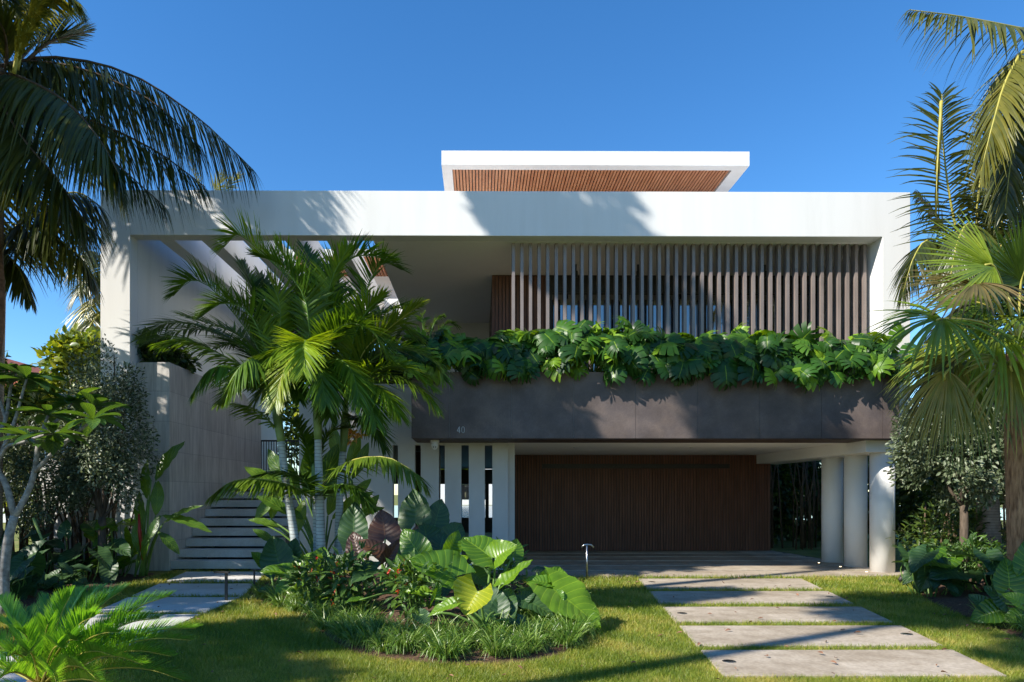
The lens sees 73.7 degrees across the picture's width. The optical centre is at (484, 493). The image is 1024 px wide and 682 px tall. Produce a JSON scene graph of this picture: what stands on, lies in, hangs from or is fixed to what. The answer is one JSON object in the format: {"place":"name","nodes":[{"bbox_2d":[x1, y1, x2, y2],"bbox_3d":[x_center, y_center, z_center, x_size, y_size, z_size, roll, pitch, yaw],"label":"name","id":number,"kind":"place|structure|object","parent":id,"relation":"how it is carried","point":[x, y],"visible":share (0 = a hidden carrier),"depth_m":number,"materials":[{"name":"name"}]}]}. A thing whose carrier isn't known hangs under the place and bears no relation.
{"place":"outdoors","nodes":[
{"label":"outdoors","id":0,"kind":"place"},
{"bbox_2d":[261,440,298,471],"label":"metal gate","id":1,"kind":"structure","parent":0,"point":[286,441],"depth_m":20.16,"materials":[{"name":"brown metal"}]},
{"bbox_2d":[295,594,333,619],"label":"strap grass","id":2,"kind":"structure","parent":0,"point":[304,610],"depth_m":8.53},
{"bbox_2d":[307,606,344,632],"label":"strap grass","id":3,"kind":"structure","parent":0,"point":[318,623],"depth_m":7.78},
{"bbox_2d":[362,625,408,654],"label":"strap grass","id":4,"kind":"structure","parent":0,"point":[378,647],"depth_m":6.72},
{"bbox_2d":[441,484,491,504],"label":"distant house","id":5,"kind":"structure","parent":0,"point":[465,494],"depth_m":97.96,"materials":[{"name":"white paint"}]},
{"bbox_2d":[475,627,519,658],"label":"strap grass","id":6,"kind":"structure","parent":0,"point":[500,649],"depth_m":6.55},
{"bbox_2d":[3,495,1005,570],"bbox_3d":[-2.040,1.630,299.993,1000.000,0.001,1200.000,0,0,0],"label":"ground","id":7,"kind":"structure","parent":0,"point":[806,551],"depth_m":20.34,"materials":[{"name":"concrete"}]},
{"bbox_2d":[3,350,42,513],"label":"hedge tree","id":8,"kind":"object","parent":7,"relation":"on","point":[21,416],"visible":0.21,"depth_m":14.63,"materials":[{"name":"green plant"}]},
{"bbox_2d":[11,323,100,442],"bbox_3d":[-9.566,-1.195,15.967,2.818,5.590,2.390,0,0,-16],"label":"hedge tree","id":9,"kind":"object","parent":7,"relation":"on","point":[60,349],"visible":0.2,"depth_m":15.33,"materials":[{"name":"green plant"}]},
{"bbox_2d":[57,251,100,337],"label":"coconut palm","id":10,"kind":"object","parent":7,"relation":"on","point":[92,317],"visible":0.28,"depth_m":19.25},
{"bbox_2d":[188,153,243,189],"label":"coconut palm","id":11,"kind":"object","parent":7,"relation":"on","point":[215,186],"visible":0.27,"depth_m":33.80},
{"bbox_2d":[278,387,298,465],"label":"hedge tree","id":12,"kind":"object","parent":7,"relation":"on","point":[290,411],"visible":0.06,"depth_m":27.56,"materials":[{"name":"green plant"}]},
{"bbox_2d":[101,151,909,572],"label":"modern house","id":13,"kind":"structure","parent":7,"relation":"on","point":[489,243],"depth_m":14.34,"materials":[{"name":"white paint"}]},
{"bbox_2d":[132,327,202,373],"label":"wall top shrub","id":14,"kind":"object","parent":13,"relation":"on","point":[178,357],"visible":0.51,"depth_m":14.59,"materials":[{"name":"green plant"}]},
{"bbox_2d":[321,350,410,383],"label":"wall top shrub","id":15,"kind":"object","parent":13,"relation":"on","point":[386,362],"visible":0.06,"depth_m":14.42,"materials":[{"name":"green plant"}]},
{"bbox_2d":[381,325,463,385],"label":"split leaf plant","id":16,"kind":"object","parent":13,"relation":"on","point":[446,348],"visible":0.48,"depth_m":13.04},
{"bbox_2d":[397,310,460,336],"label":"planter shrub","id":17,"kind":"object","parent":13,"relation":"on","point":[420,319],"visible":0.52,"depth_m":13.98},
{"bbox_2d":[394,469,491,532],"bbox_3d":[-1.890,0.300,27.988,4.600,2.600,0.400,0,0,0],"label":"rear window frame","id":18,"kind":"structure","parent":13,"relation":"in","point":[465,472],"depth_m":27.99,"materials":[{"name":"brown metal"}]},
{"bbox_2d":[404,332,492,377],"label":"split leaf plant","id":19,"kind":"object","parent":13,"relation":"on","point":[466,362],"visible":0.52,"depth_m":12.99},
{"bbox_2d":[461,330,526,385],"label":"split leaf plant","id":20,"kind":"object","parent":13,"relation":"on","point":[495,367],"visible":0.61,"depth_m":13.03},
{"bbox_2d":[493,328,579,384],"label":"split leaf plant","id":21,"kind":"object","parent":13,"relation":"on","point":[525,365],"visible":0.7,"depth_m":13.02,"materials":[{"name":"plant"}]},
{"bbox_2d":[519,319,601,381],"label":"split leaf plant","id":22,"kind":"object","parent":13,"relation":"on","point":[571,335],"visible":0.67,"depth_m":13.04,"materials":[{"name":"plant"}]},
{"bbox_2d":[534,321,647,375],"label":"split leaf plant","id":23,"kind":"object","parent":13,"relation":"on","point":[607,346],"visible":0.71,"depth_m":13.05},
{"bbox_2d":[603,316,676,385],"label":"split leaf plant","id":24,"kind":"object","parent":13,"relation":"on","point":[642,348],"visible":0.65,"depth_m":13.07,"materials":[{"name":"plant"}]},
{"bbox_2d":[618,324,721,386],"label":"split leaf plant","id":25,"kind":"object","parent":13,"relation":"on","point":[677,348],"visible":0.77,"depth_m":12.99,"materials":[{"name":"plant"}]},
{"bbox_2d":[648,330,758,391],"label":"split leaf plant","id":26,"kind":"object","parent":13,"relation":"on","point":[707,344],"visible":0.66,"depth_m":12.99,"materials":[{"name":"plant"}]},
{"bbox_2d":[698,322,778,388],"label":"split leaf plant","id":27,"kind":"object","parent":13,"relation":"on","point":[738,335],"visible":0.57,"depth_m":13.07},
{"bbox_2d":[746,329,817,389],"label":"split leaf plant","id":28,"kind":"object","parent":13,"relation":"on","point":[781,356],"visible":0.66,"depth_m":13.09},
{"bbox_2d":[767,321,858,392],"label":"split leaf plant","id":29,"kind":"object","parent":13,"relation":"on","point":[806,336],"visible":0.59,"depth_m":13.11,"materials":[{"name":"plant"}]},
{"bbox_2d":[790,335,887,388],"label":"split leaf plant","id":30,"kind":"object","parent":13,"relation":"on","point":[843,350],"visible":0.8,"depth_m":13.10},
{"bbox_2d":[816,322,922,385],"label":"split leaf plant","id":31,"kind":"object","parent":13,"relation":"on","point":[874,363],"visible":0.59,"depth_m":13.19,"materials":[{"name":"plant"}]},
{"bbox_2d":[491,571,903,577],"bbox_3d":[3.668,1.612,13.490,9.920,0.076,0.950,0,0,0],"label":"paving strip","id":32,"kind":"object","parent":7,"relation":"on","point":[729,573],"visible":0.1,"depth_m":13.48,"materials":[{"name":"concrete"}]},
{"bbox_2d":[771,462,820,544],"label":"hedge tree","id":33,"kind":"object","parent":7,"relation":"on","point":[786,486],"visible":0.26,"depth_m":21.04,"materials":[{"name":"green plant"}]},
{"bbox_2d":[771,461,868,549],"bbox_3d":[9.947,-0.326,19.971,3.269,3.858,1.028,0,0,0],"label":"cane clump","id":34,"kind":"object","parent":7,"relation":"on","point":[811,522],"visible":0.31,"depth_m":20.01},
{"bbox_2d":[797,455,868,539],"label":"hedge tree","id":35,"kind":"object","parent":7,"relation":"on","point":[818,464],"visible":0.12,"depth_m":21.42,"materials":[{"name":"green plant"}]},
{"bbox_2d":[773,488,921,540],"bbox_3d":[11.775,0.824,23.752,8.839,2.412,1.477,0,0,0],"label":"hedge tree","id":36,"kind":"object","parent":7,"relation":"on","point":[798,534],"visible":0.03,"depth_m":23.53,"materials":[{"name":"green plant"}]},
{"bbox_2d":[895,426,1005,550],"bbox_3d":[10.562,-0.759,15.639,2.706,4.717,3.167,0,0,-11],"label":"hedge tree","id":37,"kind":"object","parent":7,"relation":"on","point":[908,507],"visible":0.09,"depth_m":15.84,"materials":[{"name":"green plant"}]},
{"bbox_2d":[0,567,1023,681],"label":"lawn","id":38,"kind":"structure","parent":0,"point":[157,572],"depth_m":7.17,"materials":[{"name":"plant"}]},
{"bbox_2d":[0,363,132,615],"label":"frangipani tree","id":39,"kind":"object","parent":38,"relation":"on","point":[53,444],"visible":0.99,"depth_m":8.92,"materials":[{"name":"green plant"}]},
{"bbox_2d":[12,573,154,607],"bbox_3d":[-8.870,1.540,9.826,5.008,0.112,8.072,0,0,0],"label":"planting bed","id":40,"kind":"object","parent":38,"relation":"on","point":[30,599],"visible":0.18,"depth_m":11.82,"materials":[{"name":"brown soil"}]},
{"bbox_2d":[10,551,45,599],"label":"leafy plant","id":41,"kind":"object","parent":40,"relation":"on","point":[29,572],"visible":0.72,"depth_m":10.10,"materials":[{"name":"green plant"}]},
{"bbox_2d":[11,520,71,580],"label":"leafy plant","id":42,"kind":"object","parent":40,"relation":"on","point":[36,545],"visible":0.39,"depth_m":11.90,"materials":[{"name":"green plant"}]},
{"bbox_2d":[3,408,96,573],"bbox_3d":[-7.944,0.006,12.303,1.852,3.188,1.657,0,0,0],"label":"silver shrub","id":43,"kind":"object","parent":40,"relation":"on","point":[17,469],"visible":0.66,"depth_m":12.08,"materials":[{"name":"green plant"}]},
{"bbox_2d":[2,174,116,405],"bbox_3d":[-8.744,-2.086,12.150,4.186,7.392,2.263,0,0,-10],"label":"coconut palm","id":44,"kind":"object","parent":40,"relation":"on","point":[20,246],"visible":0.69,"depth_m":12.00,"materials":[{"name":"plant"}]},
{"bbox_2d":[37,562,92,590],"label":"leafy plant","id":45,"kind":"object","parent":40,"relation":"on","point":[49,580],"visible":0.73,"depth_m":11.08,"materials":[{"name":"green plant"}]},
{"bbox_2d":[3,473,133,574],"bbox_3d":[-8.170,0.566,13.044,2.854,2.075,0.432,0,0,0],"label":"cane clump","id":46,"kind":"object","parent":40,"relation":"on","point":[76,538],"visible":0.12,"depth_m":13.06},
{"bbox_2d":[39,458,146,574],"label":"garden wall","id":47,"kind":"structure","parent":40,"relation":"on","point":[118,517],"depth_m":13.30,"materials":[{"name":"white paint"}]},
{"bbox_2d":[56,538,131,582],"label":"leafy plant","id":48,"kind":"object","parent":40,"relation":"on","point":[107,567],"visible":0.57,"depth_m":12.07,"materials":[{"name":"green plant"}]},
{"bbox_2d":[41,332,161,577],"bbox_3d":[-7.028,-0.695,12.540,1.775,4.590,1.714,0,0,31],"label":"silver shrub","id":49,"kind":"object","parent":40,"relation":"on","point":[115,454],"visible":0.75,"depth_m":12.37,"materials":[{"name":"green plant"}]},
{"bbox_2d":[80,517,142,576],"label":"leafy plant","id":50,"kind":"object","parent":40,"relation":"on","point":[89,527],"visible":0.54,"depth_m":12.85,"materials":[{"name":"green plant"}]},
{"bbox_2d":[0,0,261,538],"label":"coconut palm","id":51,"kind":"object","parent":40,"relation":"on","point":[30,100],"visible":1,"depth_m":11.09,"materials":[{"name":"green plant"}]},
{"bbox_2d":[131,441,211,576],"bbox_3d":[-5.828,0.278,12.721,1.752,2.564,0.627,0,0,7],"label":"paddle leaf plant","id":52,"kind":"object","parent":40,"relation":"on","point":[146,533],"visible":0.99,"depth_m":12.75,"materials":[{"name":"green plant"}]},
{"bbox_2d":[0,581,200,681],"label":"cycad","id":53,"kind":"object","parent":38,"relation":"on","point":[53,644],"visible":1,"depth_m":4.37,"materials":[{"name":"plant"}]},
{"bbox_2d":[79,614,198,634],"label":"paving slab","id":54,"kind":"structure","parent":38,"relation":"on","point":[181,616],"depth_m":8.47,"materials":[{"name":"concrete"}]},
{"bbox_2d":[98,597,238,613],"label":"paving slab","id":55,"kind":"structure","parent":38,"relation":"on","point":[188,604],"depth_m":9.69,"materials":[{"name":"concrete"}]},
{"bbox_2d":[133,583,252,596],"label":"paving slab","id":56,"kind":"structure","parent":38,"relation":"on","point":[210,589],"depth_m":11.21,"materials":[{"name":"concrete"}]},
{"bbox_2d":[167,572,263,582],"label":"paving slab","id":57,"kind":"structure","parent":38,"relation":"on","point":[232,576],"depth_m":12.97,"materials":[{"name":"concrete"}]},
{"bbox_2d":[249,573,589,664],"bbox_3d":[-1.343,1.510,10.146,5.251,0.172,7.551,0,0,0],"label":"planting bed","id":58,"kind":"object","parent":38,"relation":"on","point":[479,657],"visible":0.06,"depth_m":7.05,"materials":[{"name":"brown soil"}]},
{"bbox_2d":[129,253,336,584],"bbox_3d":[-4.760,-1.247,11.749,4.830,5.711,2.752,0,0,18],"label":"feather palm","id":59,"kind":"object","parent":58,"relation":"on","point":[265,319],"visible":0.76,"depth_m":11.09,"materials":[{"name":"plant"}]},
{"bbox_2d":[251,536,343,597],"bbox_3d":[-3.061,1.137,10.456,1.690,0.905,0.982,0,0,38],"label":"elephant ear","id":60,"kind":"object","parent":58,"relation":"on","point":[273,555],"visible":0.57,"depth_m":10.77},
{"bbox_2d":[277,555,346,606],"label":"flowering shrub","id":61,"kind":"object","parent":58,"relation":"on","point":[295,572],"visible":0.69,"depth_m":8.85,"materials":[{"name":"green plant"}]},
{"bbox_2d":[244,444,384,568],"bbox_3d":[-2.979,0.318,12.006,2.384,2.490,0.872,0,0,-15],"label":"paddle leaf plant","id":62,"kind":"object","parent":58,"relation":"on","point":[274,506],"visible":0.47,"depth_m":11.95,"materials":[{"name":"plant"}]},
{"bbox_2d":[207,206,428,584],"bbox_3d":[-2.754,-1.507,11.232,3.645,6.219,2.848,0,0,0],"label":"feather palm","id":63,"kind":"object","parent":58,"relation":"on","point":[299,357],"visible":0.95,"depth_m":10.77,"materials":[{"name":"plant"}]},
{"bbox_2d":[204,411,436,582],"bbox_3d":[-2.367,0.091,10.932,3.526,3.018,2.142,0,0,7],"label":"feather palm","id":64,"kind":"object","parent":58,"relation":"on","point":[308,448],"visible":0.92,"depth_m":10.68,"materials":[{"name":"plant"}]},
{"bbox_2d":[295,540,380,608],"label":"flowering shrub","id":65,"kind":"object","parent":58,"relation":"on","point":[340,566],"visible":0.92,"depth_m":8.58,"materials":[{"name":"green plant"}]},
{"bbox_2d":[335,624,368,647],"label":"strap grass","id":66,"kind":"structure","parent":58,"relation":"on","point":[350,639],"depth_m":7.02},
{"bbox_2d":[329,421,378,567],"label":"paddle leaf plant","id":67,"kind":"object","parent":58,"relation":"on","point":[355,450],"visible":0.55,"depth_m":12.98,"materials":[{"name":"green plant"}]},
{"bbox_2d":[348,620,393,650],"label":"strap grass","id":68,"kind":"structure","parent":58,"relation":"on","point":[362,637],"depth_m":6.92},
{"bbox_2d":[307,240,455,577],"bbox_3d":[-1.863,-1.341,11.620,2.576,5.886,2.549,0,0,-25],"label":"feather palm","id":69,"kind":"object","parent":58,"relation":"on","point":[359,345],"visible":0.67,"depth_m":11.29,"materials":[{"name":"plant"}]},
{"bbox_2d":[345,509,419,590],"bbox_3d":[-1.509,0.855,9.646,1.181,1.268,0.616,0,0,21],"label":"elephant ear","id":70,"kind":"object","parent":58,"relation":"on","point":[384,526],"visible":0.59,"depth_m":9.80},
{"bbox_2d":[319,562,450,602],"bbox_3d":[-1.361,1.197,9.255,1.824,0.598,0.537,0,0,0],"label":"elephant ear","id":71,"kind":"object","parent":58,"relation":"on","point":[445,591],"visible":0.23,"depth_m":9.16},
{"bbox_2d":[344,529,432,603],"bbox_3d":[-1.120,0.980,8.702,0.658,1.031,1.596,0,0,30],"label":"elephant ear","id":72,"kind":"object","parent":58,"relation":"on","point":[416,540],"visible":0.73,"depth_m":8.88},
{"bbox_2d":[338,489,464,550],"bbox_3d":[-1.192,0.707,10.338,2.097,1.573,0.896,0,0,33],"label":"elephant ear","id":73,"kind":"object","parent":58,"relation":"on","point":[436,528],"visible":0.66,"depth_m":10.36},
{"bbox_2d":[379,625,431,655],"bbox_3d":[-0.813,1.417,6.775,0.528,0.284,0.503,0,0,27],"label":"strap grass","id":74,"kind":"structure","parent":58,"relation":"on","point":[396,645],"depth_m":6.71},
{"bbox_2d":[376,549,462,620],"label":"flowering shrub","id":75,"kind":"object","parent":58,"relation":"on","point":[413,599],"visible":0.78,"depth_m":7.86,"materials":[{"name":"green plant"}]},
{"bbox_2d":[420,620,472,662],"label":"strap grass","id":76,"kind":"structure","parent":58,"relation":"on","point":[452,651],"depth_m":6.45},
{"bbox_2d":[431,616,487,650],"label":"strap grass","id":77,"kind":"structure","parent":58,"relation":"on","point":[471,637],"depth_m":6.79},
{"bbox_2d":[405,574,525,629],"bbox_3d":[-0.157,1.180,7.499,1.290,0.659,0.962,0,0,-20],"label":"elephant ear","id":78,"kind":"object","parent":58,"relation":"on","point":[468,599],"visible":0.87,"depth_m":7.42},
{"bbox_2d":[408,530,532,590],"bbox_3d":[-0.157,0.982,8.249,1.474,1.018,1.250,0,0,0],"label":"elephant ear","id":79,"kind":"object","parent":58,"relation":"on","point":[482,551],"visible":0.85,"depth_m":8.17},
{"bbox_2d":[453,537,532,594],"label":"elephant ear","id":80,"kind":"object","parent":58,"relation":"on","point":[512,565],"visible":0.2,"depth_m":9.62,"materials":[{"name":"green plant"}]},
{"bbox_2d":[493,633,533,657],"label":"strap grass","id":81,"kind":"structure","parent":58,"relation":"on","point":[516,651],"depth_m":6.58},
{"bbox_2d":[510,616,553,652],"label":"strap grass","id":82,"kind":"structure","parent":58,"relation":"on","point":[542,639],"depth_m":6.82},
{"bbox_2d":[516,566,600,628],"bbox_3d":[0.650,1.196,8.351,0.919,0.670,1.713,0,0,-18],"label":"elephant ear","id":83,"kind":"object","parent":58,"relation":"on","point":[555,589],"visible":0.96,"depth_m":7.89},
{"bbox_2d":[548,624,587,649],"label":"strap grass","id":84,"kind":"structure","parent":58,"relation":"on","point":[565,642],"depth_m":6.96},
{"bbox_2d":[548,616,592,645],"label":"strap grass","id":85,"kind":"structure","parent":58,"relation":"on","point":[571,632],"depth_m":7.10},
{"bbox_2d":[554,611,597,640],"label":"strap grass","id":86,"kind":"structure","parent":58,"relation":"on","point":[571,626],"depth_m":7.32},
{"bbox_2d":[101,573,1014,678],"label":"fallen leaves","id":87,"kind":"object","parent":38,"relation":"on","point":[698,643],"visible":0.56,"depth_m":7.67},
{"bbox_2d":[639,578,822,590],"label":"paving slab","id":88,"kind":"structure","parent":38,"relation":"on","point":[780,583],"depth_m":11.96,"materials":[{"name":"concrete"}]},
{"bbox_2d":[649,591,851,604],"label":"paving slab","id":89,"kind":"structure","parent":38,"relation":"on","point":[809,597],"depth_m":10.35,"materials":[{"name":"concrete"}]},
{"bbox_2d":[663,607,890,623],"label":"paving slab","id":90,"kind":"structure","parent":38,"relation":"on","point":[773,614],"depth_m":8.89,"materials":[{"name":"concrete"}]},
{"bbox_2d":[680,625,941,648],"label":"paving slab","id":91,"kind":"structure","parent":38,"relation":"on","point":[789,635],"depth_m":7.57,"materials":[{"name":"concrete"}]},
{"bbox_2d":[701,650,1006,677],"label":"paving slab","id":92,"kind":"structure","parent":38,"relation":"on","point":[811,663],"depth_m":6.32,"materials":[{"name":"concrete"}]},
{"bbox_2d":[922,579,1023,638],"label":"planting bed","id":93,"kind":"object","parent":38,"relation":"on","point":[948,599],"visible":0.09,"depth_m":9.88,"materials":[{"name":"brown soil"}]},
{"bbox_2d":[892,542,981,596],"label":"leafy plant","id":94,"kind":"object","parent":93,"relation":"on","point":[914,561],"visible":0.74,"depth_m":10.45,"materials":[{"name":"green plant"}]},
{"bbox_2d":[862,210,1023,611],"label":"fan palm","id":95,"kind":"object","parent":93,"relation":"on","point":[950,383],"visible":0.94,"depth_m":7.48,"materials":[{"name":"green plant"}]},
{"bbox_2d":[883,377,1004,585],"bbox_3d":[7.960,-0.228,11.381,2.674,3.656,2.006,0,0,0],"label":"silver shrub","id":96,"kind":"object","parent":93,"relation":"on","point":[968,482],"visible":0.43,"depth_m":11.17,"materials":[{"name":"green plant"}]},
{"bbox_2d":[886,500,1004,565],"bbox_3d":[8.199,0.804,12.302,1.787,1.435,1.105,0,0,0],"label":"flowering shrub","id":97,"kind":"object","parent":93,"relation":"on","point":[952,518],"visible":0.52,"depth_m":12.16,"materials":[{"name":"green plant"}]},
{"bbox_2d":[923,546,975,591],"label":"elephant ear","id":98,"kind":"object","parent":93,"relation":"on","point":[946,568],"visible":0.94,"depth_m":10.35},
{"bbox_2d":[887,81,1023,570],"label":"coconut palm","id":99,"kind":"object","parent":93,"relation":"on","point":[993,518],"visible":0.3,"depth_m":12.01,"materials":[{"name":"plant"}]},
{"bbox_2d":[896,9,1023,237],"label":"coconut palm","id":100,"kind":"object","parent":93,"relation":"on","point":[1005,95],"visible":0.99,"depth_m":10.37,"materials":[{"name":"plant"}]},
{"bbox_2d":[916,496,1006,566],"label":"flowering shrub","id":101,"kind":"object","parent":93,"relation":"on","point":[946,524],"visible":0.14,"depth_m":12.99,"materials":[{"name":"green plant"}]},
{"bbox_2d":[924,530,1006,589],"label":"flowering shrub","id":102,"kind":"object","parent":93,"relation":"on","point":[972,540],"visible":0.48,"depth_m":10.60,"materials":[{"name":"green plant"}]},
{"bbox_2d":[966,541,1006,591],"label":"leafy plant","id":103,"kind":"object","parent":93,"relation":"on","point":[991,558],"visible":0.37,"depth_m":10.16,"materials":[{"name":"green plant"}]},
{"bbox_2d":[968,541,1023,622],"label":"elephant ear","id":104,"kind":"object","parent":93,"relation":"on","point":[1008,573],"visible":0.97,"depth_m":8.05},
{"bbox_2d":[1,0,1023,494],"label":"sky","id":105,"kind":"structure","parent":0,"point":[312,95],"materials":[{"name":"blue"}]},
{"bbox_2d":[394,505,1005,519],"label":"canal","id":106,"kind":"structure","parent":0,"point":[465,511],"depth_m":59.08,"materials":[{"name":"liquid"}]},
{"bbox_2d":[960,294,1023,349],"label":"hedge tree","id":107,"kind":"object","parent":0,"point":[1003,304],"visible":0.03,"depth_m":17.05,"materials":[{"name":"green plant"}]},
{"label":"carport ground","id":108,"kind":"structure","parent":0,"visible":0},
{"bbox_2d":[524,551,781,553],"bbox_3d":[4.234,1.612,18.529,7.480,0.076,0.640,0,0,0],"label":"paving strip","id":109,"kind":"object","parent":108,"relation":"on","point":[611,552],"visible":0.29,"depth_m":18.30,"materials":[{"name":"concrete"}]},
{"bbox_2d":[524,553,804,556],"bbox_3d":[4.291,1.612,17.580,7.580,0.076,0.820,0,0,0],"label":"paving strip","id":110,"kind":"object","parent":108,"relation":"on","point":[684,555],"visible":0.39,"depth_m":17.41,"materials":[{"name":"concrete"}]},
{"bbox_2d":[524,557,820,560],"bbox_3d":[4.323,1.612,16.550,7.630,0.076,0.840,0,0,0],"label":"paving strip","id":111,"kind":"object","parent":108,"relation":"on","point":[675,559],"visible":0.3,"depth_m":16.35,"materials":[{"name":"concrete"}]},
{"bbox_2d":[518,561,843,565],"bbox_3d":[4.355,1.612,15.515,7.680,0.076,0.850,0,0,0],"label":"paving strip","id":112,"kind":"object","parent":108,"relation":"on","point":[677,563],"visible":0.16,"depth_m":15.41,"materials":[{"name":"concrete"}]},
{"bbox_2d":[521,566,868,570],"bbox_3d":[4.411,1.612,14.525,7.780,0.076,0.810,0,0,0],"label":"paving strip","id":113,"kind":"object","parent":108,"relation":"on","point":[705,568],"visible":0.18,"depth_m":14.38,"materials":[{"name":"concrete"}]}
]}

